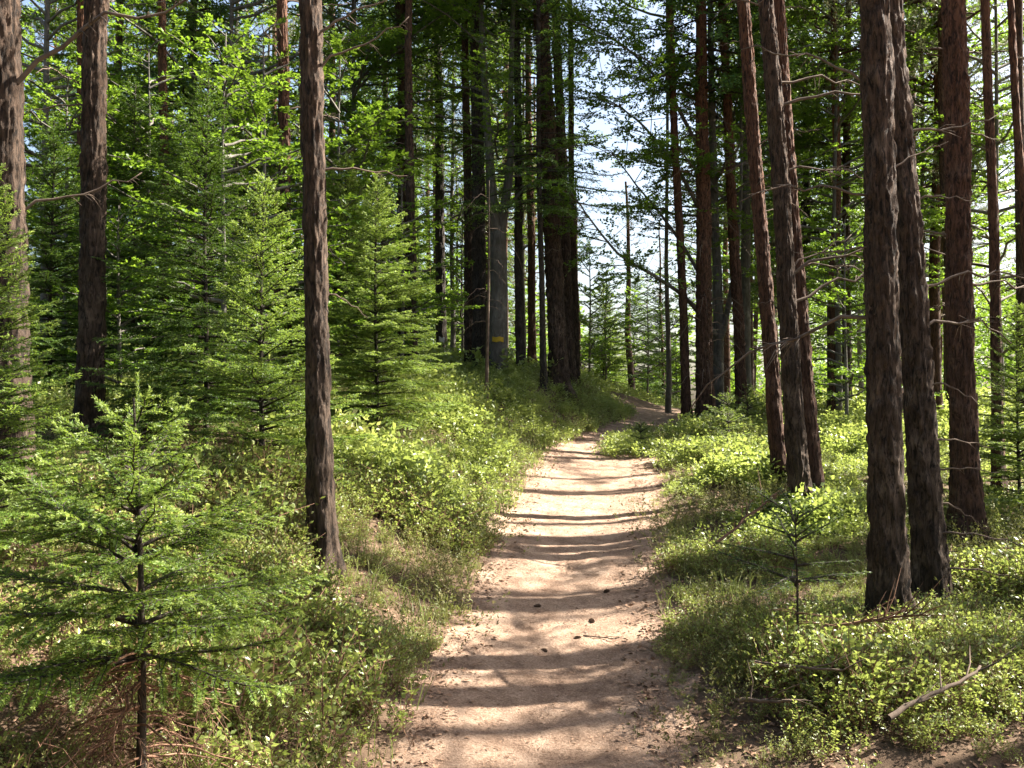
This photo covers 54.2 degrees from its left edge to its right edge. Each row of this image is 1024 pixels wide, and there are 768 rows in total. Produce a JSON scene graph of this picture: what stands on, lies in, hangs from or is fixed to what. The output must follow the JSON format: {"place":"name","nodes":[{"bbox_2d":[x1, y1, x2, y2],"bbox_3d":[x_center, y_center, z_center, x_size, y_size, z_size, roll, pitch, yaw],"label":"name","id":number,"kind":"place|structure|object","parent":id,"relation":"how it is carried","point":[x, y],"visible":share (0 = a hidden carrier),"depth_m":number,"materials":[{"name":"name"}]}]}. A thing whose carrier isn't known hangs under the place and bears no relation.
{"place":"outdoors","nodes":[
{"label":"outdoors","id":0,"kind":"place"},
{"bbox_2d":[0,372,1023,767],"bbox_3d":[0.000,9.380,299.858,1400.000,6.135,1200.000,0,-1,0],"label":"ground","id":1,"kind":"structure","parent":0,"point":[892,755],"depth_m":5.05,"materials":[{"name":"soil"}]},
{"bbox_2d":[23,1,76,344],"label":"spruce tree","id":2,"kind":"object","parent":1,"relation":"on","point":[72,137],"visible":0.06,"depth_m":29.43,"materials":[{"name":"green plant"}]},
{"bbox_2d":[0,163,122,583],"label":"young spruce","id":3,"kind":"object","parent":1,"relation":"on","point":[10,414],"visible":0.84,"depth_m":4.93,"materials":[{"name":"green plant"}]},
{"bbox_2d":[20,0,112,442],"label":"pine tree","id":4,"kind":"object","parent":1,"relation":"on","point":[91,270],"visible":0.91,"depth_m":8.25,"materials":[{"name":"brown plant"}]},
{"bbox_2d":[32,0,124,359],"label":"pine tree","id":5,"kind":"object","parent":1,"relation":"on","point":[80,16],"visible":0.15,"depth_m":13.58,"materials":[{"name":"brown plant"}]},
{"bbox_2d":[21,0,135,322],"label":"beech tree","id":6,"kind":"object","parent":1,"relation":"on","point":[31,38],"visible":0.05,"depth_m":28.62,"materials":[{"name":"green plant"}]},
{"bbox_2d":[25,114,150,403],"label":"young spruce","id":7,"kind":"object","parent":1,"relation":"on","point":[50,259],"visible":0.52,"depth_m":9.73,"materials":[{"name":"green plant"}]},
{"bbox_2d":[0,0,193,518],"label":"pine tree","id":8,"kind":"object","parent":1,"relation":"on","point":[13,75],"visible":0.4,"depth_m":5.99,"materials":[{"name":"brown plant"}]},
{"bbox_2d":[23,51,199,366],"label":"broadleaf sapling","id":9,"kind":"object","parent":1,"relation":"on","point":[56,62],"visible":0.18,"depth_m":11.92,"materials":[{"name":"green plant"}]},
{"bbox_2d":[30,190,200,385],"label":"broadleaf sapling","id":10,"kind":"object","parent":1,"relation":"on","point":[110,298],"visible":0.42,"depth_m":9.90,"materials":[{"name":"green plant"}]},
{"bbox_2d":[20,0,217,349],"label":"beech tree","id":11,"kind":"object","parent":1,"relation":"on","point":[47,19],"visible":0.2,"depth_m":14.13,"materials":[{"name":"green plant"}]},
{"bbox_2d":[107,0,172,340],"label":"pine tree","id":12,"kind":"object","parent":1,"relation":"on","point":[162,59],"visible":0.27,"depth_m":14.09,"materials":[{"name":"brown plant"}]},
{"bbox_2d":[44,77,236,366],"bbox_3d":[-4.514,-1.815,12.317,2.278,3.791,2.168,0,-2,18],"label":"young spruce","id":13,"kind":"object","parent":1,"relation":"on","point":[132,130],"visible":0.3,"depth_m":12.01,"materials":[{"name":"green plant"}]},
{"bbox_2d":[21,0,274,347],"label":"beech tree","id":14,"kind":"object","parent":1,"relation":"on","point":[110,37],"visible":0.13,"depth_m":19.13,"materials":[{"name":"green plant"}]},
{"bbox_2d":[0,370,328,767],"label":"young spruce","id":15,"kind":"object","parent":1,"relation":"on","point":[100,528],"visible":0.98,"depth_m":3.48,"materials":[{"name":"green plant"}]},
{"bbox_2d":[26,0,302,350],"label":"spruce tree","id":16,"kind":"object","parent":1,"relation":"on","point":[219,9],"visible":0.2,"depth_m":16.84,"materials":[{"name":"green plant"}]},
{"bbox_2d":[26,27,302,346],"bbox_3d":[-4.679,-2.222,12.409,4.059,4.535,2.544,0,-1,0],"label":"broadleaf sapling","id":17,"kind":"object","parent":1,"relation":"on","point":[118,116],"visible":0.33,"depth_m":12.58,"materials":[{"name":"green plant"}]},
{"bbox_2d":[36,70,296,444],"bbox_3d":[-2.906,-1.047,8.676,2.011,3.369,2.065,0,-1,0],"label":"young spruce","id":18,"kind":"object","parent":1,"relation":"on","point":[204,253],"visible":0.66,"depth_m":8.50,"materials":[{"name":"green plant"}]},
{"bbox_2d":[33,12,408,361],"bbox_3d":[-3.028,-1.774,10.605,3.674,4.180,2.204,0,-2,-17],"label":"broadleaf sapling","id":19,"kind":"object","parent":1,"relation":"on","point":[137,160],"visible":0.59,"depth_m":10.43,"materials":[{"name":"green plant"}]},
{"bbox_2d":[107,0,335,347],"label":"beech tree","id":20,"kind":"object","parent":1,"relation":"on","point":[264,16],"visible":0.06,"depth_m":22.60,"materials":[{"name":"green plant"}]},
{"bbox_2d":[62,0,417,360],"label":"beech tree","id":21,"kind":"object","parent":1,"relation":"on","point":[293,57],"visible":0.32,"depth_m":15.22,"materials":[{"name":"green plant"}]},
{"bbox_2d":[72,12,423,379],"bbox_3d":[-3.012,-2.210,12.090,4.154,4.713,2.492,1,-2,-26],"label":"broadleaf sapling","id":22,"kind":"object","parent":1,"relation":"on","point":[260,107],"visible":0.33,"depth_m":12.00,"materials":[{"name":"green plant"}]},
{"bbox_2d":[121,169,381,487],"bbox_3d":[-1.814,-0.359,7.253,1.619,2.478,1.611,1,-2,-40],"label":"young spruce","id":23,"kind":"object","parent":1,"relation":"on","point":[254,372],"visible":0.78,"depth_m":7.24,"materials":[{"name":"green plant"}]},
{"bbox_2d":[211,1,342,347],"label":"pine tree","id":24,"kind":"object","parent":1,"relation":"on","point":[292,133],"visible":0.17,"depth_m":24.23,"materials":[{"name":"green plant"}]},
{"bbox_2d":[226,0,361,385],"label":"pine tree","id":25,"kind":"object","parent":1,"relation":"on","point":[282,45],"visible":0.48,"depth_m":13.03,"materials":[{"name":"brown plant"}]},
{"bbox_2d":[257,0,390,315],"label":"tree","id":26,"kind":"object","parent":1,"relation":"on","point":[325,56],"visible":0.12,"depth_m":20.81,"materials":[{"name":"green plant"}]},
{"bbox_2d":[255,150,417,379],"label":"young spruce","id":27,"kind":"object","parent":1,"relation":"on","point":[333,191],"visible":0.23,"depth_m":12.87,"materials":[{"name":"green plant"}]},
{"bbox_2d":[219,28,459,355],"bbox_3d":[-2.240,-2.467,14.020,2.846,5.245,4.632,0,-1,0],"label":"broadleaf sapling","id":28,"kind":"object","parent":1,"relation":"on","point":[368,125],"visible":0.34,"depth_m":13.46,"materials":[{"name":"green plant"}]},
{"bbox_2d":[299,0,408,581],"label":"pine tree","id":29,"kind":"object","parent":1,"relation":"on","point":[319,479],"visible":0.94,"depth_m":6.39,"materials":[{"name":"brown plant"}]},
{"bbox_2d":[220,0,521,361],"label":"beech tree","id":30,"kind":"object","parent":1,"relation":"on","point":[385,49],"visible":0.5,"depth_m":16.96,"materials":[{"name":"green plant"}]},
{"bbox_2d":[296,0,463,345],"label":"spruce tree","id":31,"kind":"object","parent":1,"relation":"on","point":[424,276],"visible":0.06,"depth_m":24.18,"materials":[{"name":"green plant"}]},
{"bbox_2d":[297,174,469,435],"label":"young spruce","id":32,"kind":"object","parent":1,"relation":"on","point":[375,398],"visible":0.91,"depth_m":10.36,"materials":[{"name":"green plant"}]},
{"bbox_2d":[289,0,503,355],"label":"pine tree","id":33,"kind":"object","parent":1,"relation":"on","point":[399,9],"visible":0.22,"depth_m":18.03,"materials":[{"name":"green plant"}]},
{"bbox_2d":[382,0,428,364],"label":"pine tree","id":34,"kind":"object","parent":1,"relation":"on","point":[409,148],"visible":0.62,"depth_m":15.67,"materials":[{"name":"brown plant"}]},
{"bbox_2d":[336,161,484,359],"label":"broadleaf sapling","id":35,"kind":"object","parent":1,"relation":"on","point":[430,305],"visible":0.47,"depth_m":14.53,"materials":[{"name":"green plant"}]},
{"bbox_2d":[323,0,508,352],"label":"spruce tree","id":36,"kind":"object","parent":1,"relation":"on","point":[441,327],"visible":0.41,"depth_m":19.04,"materials":[{"name":"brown plant"}]},
{"bbox_2d":[358,3,541,350],"bbox_3d":[-1.228,-5.251,22.754,4.955,10.215,4.945,0,-2,-14],"label":"beech tree","id":37,"kind":"object","parent":1,"relation":"on","point":[453,328],"visible":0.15,"depth_m":22.54,"materials":[{"name":"green plant"}]},
{"bbox_2d":[416,175,487,354],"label":"broadleaf sapling","id":38,"kind":"object","parent":1,"relation":"on","point":[460,320],"visible":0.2,"depth_m":22.01,"materials":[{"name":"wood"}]},
{"bbox_2d":[441,3,523,361],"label":"pine tree","id":39,"kind":"object","parent":1,"relation":"on","point":[468,317],"visible":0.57,"depth_m":17.51,"materials":[{"name":"brown plant"}]},
{"bbox_2d":[368,0,608,368],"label":"beech tree","id":40,"kind":"object","parent":1,"relation":"on","point":[498,320],"visible":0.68,"depth_m":16.36,"materials":[{"name":"green plant"}]},
{"bbox_2d":[455,180,522,408],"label":"dead sapling","id":41,"kind":"object","parent":1,"relation":"on","point":[487,329],"visible":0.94,"depth_m":13.61,"materials":[{"name":"brown wood"}]},
{"bbox_2d":[403,0,610,369],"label":"spruce tree","id":42,"kind":"object","parent":1,"relation":"on","point":[478,257],"visible":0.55,"depth_m":17.02,"materials":[{"name":"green plant"}]},
{"bbox_2d":[0,505,1020,767],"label":"bank litter","id":43,"kind":"object","parent":1,"relation":"on","point":[630,691],"visible":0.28,"depth_m":5.25,"materials":[{"name":"brown plant"}]},
{"bbox_2d":[0,330,1023,767],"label":"bilberry undergrowth","id":44,"kind":"object","parent":1,"relation":"on","point":[840,432],"visible":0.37,"depth_m":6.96,"materials":[{"name":"green plant"}]},
{"bbox_2d":[0,353,1023,767],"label":"heather undergrowth","id":45,"kind":"object","parent":1,"relation":"on","point":[772,489],"visible":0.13,"depth_m":6.82,"materials":[{"name":"green plant"}]},
{"bbox_2d":[0,388,1023,767],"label":"leaf litter","id":46,"kind":"object","parent":1,"relation":"on","point":[762,760],"visible":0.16,"depth_m":5.96,"materials":[{"name":"brown plant"}]},
{"bbox_2d":[32,242,1015,396],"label":"forest","id":47,"kind":"object","parent":1,"relation":"on","point":[983,372],"visible":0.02,"depth_m":54.22,"materials":[{"name":"green plant"}]},
{"bbox_2d":[404,0,653,365],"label":"spruce tree","id":48,"kind":"object","parent":1,"relation":"on","point":[519,307],"visible":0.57,"depth_m":16.90,"materials":[{"name":"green plant"}]},
{"bbox_2d":[525,3,536,365],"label":"pine tree","id":49,"kind":"object","parent":1,"relation":"on","point":[531,313],"visible":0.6,"depth_m":21.52,"materials":[{"name":"brown plant"}]},
{"bbox_2d":[431,0,641,392],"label":"spruce tree","id":50,"kind":"object","parent":1,"relation":"on","point":[538,146],"visible":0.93,"depth_m":15.98,"materials":[{"name":"green plant"}]},
{"bbox_2d":[461,22,611,356],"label":"beech tree","id":51,"kind":"object","parent":1,"relation":"on","point":[524,198],"visible":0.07,"depth_m":24.08,"materials":[{"name":"green plant"}]},
{"bbox_2d":[507,79,582,339],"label":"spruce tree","id":52,"kind":"object","parent":1,"relation":"on","point":[509,272],"visible":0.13,"depth_m":35.74,"materials":[{"name":"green plant"}]},
{"bbox_2d":[508,5,599,392],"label":"pine tree","id":53,"kind":"object","parent":1,"relation":"on","point":[566,257],"visible":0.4,"depth_m":17.59,"materials":[{"name":"brown plant"}]},
{"bbox_2d":[533,0,607,405],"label":"pine tree","id":54,"kind":"object","parent":1,"relation":"on","point":[556,317],"visible":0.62,"depth_m":16.54,"materials":[{"name":"brown plant"}]},
{"bbox_2d":[568,0,580,384],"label":"pine tree","id":55,"kind":"object","parent":1,"relation":"on","point":[574,275],"visible":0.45,"depth_m":18.51,"materials":[{"name":"brown plant"}]},
{"bbox_2d":[547,236,642,371],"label":"young spruce","id":56,"kind":"object","parent":1,"relation":"on","point":[587,342],"visible":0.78,"depth_m":24.66,"materials":[{"name":"green plant"}]},
{"bbox_2d":[581,282,650,402],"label":"young spruce","id":57,"kind":"object","parent":1,"relation":"on","point":[595,307],"visible":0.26,"depth_m":32.07,"materials":[{"name":"green plant"}]},
{"bbox_2d":[578,257,657,380],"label":"broadleaf sapling","id":58,"kind":"object","parent":1,"relation":"on","point":[607,353],"visible":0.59,"depth_m":25.88,"materials":[{"name":"green plant"}]},
{"bbox_2d":[611,181,663,392],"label":"pine tree","id":59,"kind":"object","parent":1,"relation":"on","point":[630,368],"visible":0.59,"depth_m":31.25,"materials":[{"name":"green plant"}]},
{"bbox_2d":[598,275,691,401],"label":"broadleaf sapling","id":60,"kind":"object","parent":1,"relation":"on","point":[647,369],"visible":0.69,"depth_m":27.55,"materials":[{"name":"green plant"}]},
{"bbox_2d":[617,271,678,407],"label":"young spruce","id":61,"kind":"object","parent":1,"relation":"on","point":[636,287],"visible":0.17,"depth_m":35.06,"materials":[{"name":"green plant"}]},
{"bbox_2d":[624,290,680,407],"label":"young spruce","id":62,"kind":"object","parent":1,"relation":"on","point":[656,350],"visible":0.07,"depth_m":40.44,"materials":[{"name":"green plant"}]},
{"bbox_2d":[628,299,695,393],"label":"broadleaf sapling","id":63,"kind":"object","parent":1,"relation":"on","point":[658,354],"visible":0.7,"depth_m":24.58,"materials":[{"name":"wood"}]},
{"bbox_2d":[602,0,729,412],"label":"beech tree","id":64,"kind":"object","parent":1,"relation":"on","point":[668,398],"visible":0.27,"depth_m":21.02,"materials":[{"name":"brown plant"}]},
{"bbox_2d":[513,0,862,409],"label":"beech tree","id":65,"kind":"object","parent":1,"relation":"on","point":[658,150],"visible":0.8,"depth_m":16.87,"materials":[{"name":"green plant"}]},
{"bbox_2d":[632,0,746,418],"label":"pine tree","id":66,"kind":"object","parent":1,"relation":"on","point":[685,396],"visible":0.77,"depth_m":17.02,"materials":[{"name":"brown plant"}]},
{"bbox_2d":[645,171,763,371],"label":"tree","id":67,"kind":"object","parent":1,"relation":"on","point":[692,300],"visible":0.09,"depth_m":40.78,"materials":[{"name":"green plant"}]},
{"bbox_2d":[657,7,765,397],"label":"pine tree","id":68,"kind":"object","parent":1,"relation":"on","point":[727,357],"visible":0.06,"depth_m":33.17,"materials":[{"name":"brown plant"}]},
{"bbox_2d":[674,389,756,439],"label":"young spruce","id":69,"kind":"object","parent":1,"relation":"on","point":[727,421],"visible":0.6,"depth_m":13.18,"materials":[{"name":"green plant"}]},
{"bbox_2d":[601,0,860,417],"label":"spruce tree","id":70,"kind":"object","parent":1,"relation":"on","point":[703,316],"visible":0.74,"depth_m":16.97,"materials":[{"name":"green plant"}]},
{"bbox_2d":[718,0,767,411],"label":"pine tree","id":71,"kind":"object","parent":1,"relation":"on","point":[740,376],"visible":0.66,"depth_m":17.50,"materials":[{"name":"brown plant"}]},
{"bbox_2d":[713,0,817,492],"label":"pine tree","id":72,"kind":"object","parent":1,"relation":"on","point":[775,424],"visible":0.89,"depth_m":10.60,"materials":[{"name":"brown plant"}]},
{"bbox_2d":[601,0,935,395],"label":"beech tree","id":73,"kind":"object","parent":1,"relation":"on","point":[745,263],"visible":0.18,"depth_m":19.05,"materials":[{"name":"green plant"}]},
{"bbox_2d":[675,1,864,325],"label":"beech tree","id":74,"kind":"object","parent":1,"relation":"on","point":[755,307],"visible":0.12,"depth_m":20.18,"materials":[{"name":"green plant"}]},
{"bbox_2d":[708,483,870,641],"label":"young spruce","id":75,"kind":"object","parent":1,"relation":"on","point":[794,551],"visible":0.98,"depth_m":5.75,"materials":[{"name":"green plant"}]},
{"bbox_2d":[690,0,946,615],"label":"pine tree","id":76,"kind":"object","parent":1,"relation":"on","point":[888,551],"visible":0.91,"depth_m":6.42,"materials":[{"name":"brown plant"}]},
{"bbox_2d":[773,0,863,492],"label":"pine tree","id":77,"kind":"object","parent":1,"relation":"on","point":[813,436],"visible":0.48,"depth_m":9.74,"materials":[{"name":"brown plant"}]},
{"bbox_2d":[720,0,924,316],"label":"spruce tree","id":78,"kind":"object","parent":1,"relation":"on","point":[824,164],"visible":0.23,"depth_m":19.96,"materials":[{"name":"green plant"}]},
{"bbox_2d":[730,0,944,528],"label":"pine tree","id":79,"kind":"object","parent":1,"relation":"on","point":[797,460],"visible":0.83,"depth_m":9.22,"materials":[{"name":"brown plant"}]},
{"bbox_2d":[755,0,926,413],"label":"pine tree","id":80,"kind":"object","parent":1,"relation":"on","point":[831,310],"visible":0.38,"depth_m":17.57,"materials":[{"name":"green plant"}]},
{"bbox_2d":[749,207,934,417],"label":"broadleaf sapling","id":81,"kind":"object","parent":1,"relation":"on","point":[845,371],"visible":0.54,"depth_m":14.83,"materials":[{"name":"green plant"}]},
{"bbox_2d":[761,0,929,398],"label":"pine tree","id":82,"kind":"object","parent":1,"relation":"on","point":[845,196],"visible":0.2,"depth_m":19.27,"materials":[{"name":"green plant"}]},
{"bbox_2d":[711,0,1001,411],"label":"beech tree","id":83,"kind":"object","parent":1,"relation":"on","point":[854,203],"visible":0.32,"depth_m":17.40,"materials":[{"name":"green plant"}]},
{"bbox_2d":[813,282,946,402],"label":"broadleaf sapling","id":84,"kind":"object","parent":1,"relation":"on","point":[852,346],"visible":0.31,"depth_m":16.50,"materials":[{"name":"green plant"}]},
{"bbox_2d":[822,569,951,644],"bbox_3d":[2.160,1.262,5.612,0.265,0.472,0.832,1,-2,-34],"label":"fallen branch","id":85,"kind":"object","parent":1,"relation":"on","point":[883,619],"visible":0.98,"depth_m":5.59,"materials":[{"name":"brown wood"}]},
{"bbox_2d":[763,0,1023,408],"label":"beech tree","id":86,"kind":"object","parent":1,"relation":"on","point":[979,187],"visible":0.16,"depth_m":18.35,"materials":[{"name":"green plant"}]},
{"bbox_2d":[802,0,1023,404],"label":"beech tree","id":87,"kind":"object","parent":1,"relation":"on","point":[982,228],"visible":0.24,"depth_m":17.58,"materials":[{"name":"green plant"}]},
{"bbox_2d":[838,0,1013,408],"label":"pine tree","id":88,"kind":"object","parent":1,"relation":"on","point":[934,299],"visible":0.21,"depth_m":18.30,"materials":[{"name":"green plant"}]},
{"bbox_2d":[828,0,1023,407],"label":"pine tree","id":89,"kind":"object","parent":1,"relation":"on","point":[938,48],"visible":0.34,"depth_m":17.06,"materials":[{"name":"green plant"}]},
{"bbox_2d":[839,0,1015,289],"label":"beech tree","id":90,"kind":"object","parent":1,"relation":"on","point":[978,155],"visible":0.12,"depth_m":18.69,"materials":[{"name":"green plant"}]},
{"bbox_2d":[850,0,1023,258],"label":"beech tree","id":91,"kind":"object","parent":1,"relation":"on","point":[1003,240],"visible":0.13,"depth_m":25.12,"materials":[{"name":"green plant"}]},
{"bbox_2d":[887,645,1015,720],"bbox_3d":[2.143,1.467,4.976,0.788,0.295,0.162,1,-2,-20],"label":"fallen branch","id":92,"kind":"object","parent":1,"relation":"on","point":[899,711],"visible":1,"depth_m":4.90,"materials":[{"name":"brown wood"}]},
{"bbox_2d":[890,0,1023,601],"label":"pine tree","id":93,"kind":"object","parent":1,"relation":"on","point":[930,560],"visible":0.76,"depth_m":7.04,"materials":[{"name":"brown plant"}]},
{"bbox_2d":[905,0,1010,390],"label":"pine tree","id":94,"kind":"object","parent":1,"relation":"on","point":[942,289],"visible":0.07,"depth_m":27.84,"materials":[{"name":"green plant"}]},
{"bbox_2d":[903,0,1023,411],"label":"pine tree","id":95,"kind":"object","parent":1,"relation":"on","point":[1018,4],"visible":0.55,"depth_m":15.60,"materials":[{"name":"brown plant"}]},
{"bbox_2d":[924,0,1023,548],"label":"pine tree","id":96,"kind":"object","parent":1,"relation":"on","point":[966,493],"visible":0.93,"depth_m":8.52,"materials":[{"name":"brown plant"}]},
{"bbox_2d":[939,0,1023,495],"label":"pine tree","id":97,"kind":"object","parent":1,"relation":"on","point":[992,219],"visible":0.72,"depth_m":10.41,"materials":[{"name":"brown plant"}]},
{"bbox_2d":[941,298,1023,505],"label":"young spruce","id":98,"kind":"object","parent":1,"relation":"on","point":[1016,434],"visible":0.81,"depth_m":9.53,"materials":[{"name":"green plant"}]},
{"bbox_2d":[972,0,1023,272],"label":"pine tree","id":99,"kind":"object","parent":1,"relation":"on","point":[1016,121],"visible":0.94,"depth_m":13.07,"materials":[{"name":"brown plant"}]},
{"bbox_2d":[19,0,1023,408],"label":"sky","id":100,"kind":"structure","parent":0,"point":[618,184],"materials":[{"name":"white"}]},
{"bbox_2d":[362,405,722,767],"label":"path","id":101,"kind":"structure","parent":0,"point":[520,688],"depth_m":6.40,"materials":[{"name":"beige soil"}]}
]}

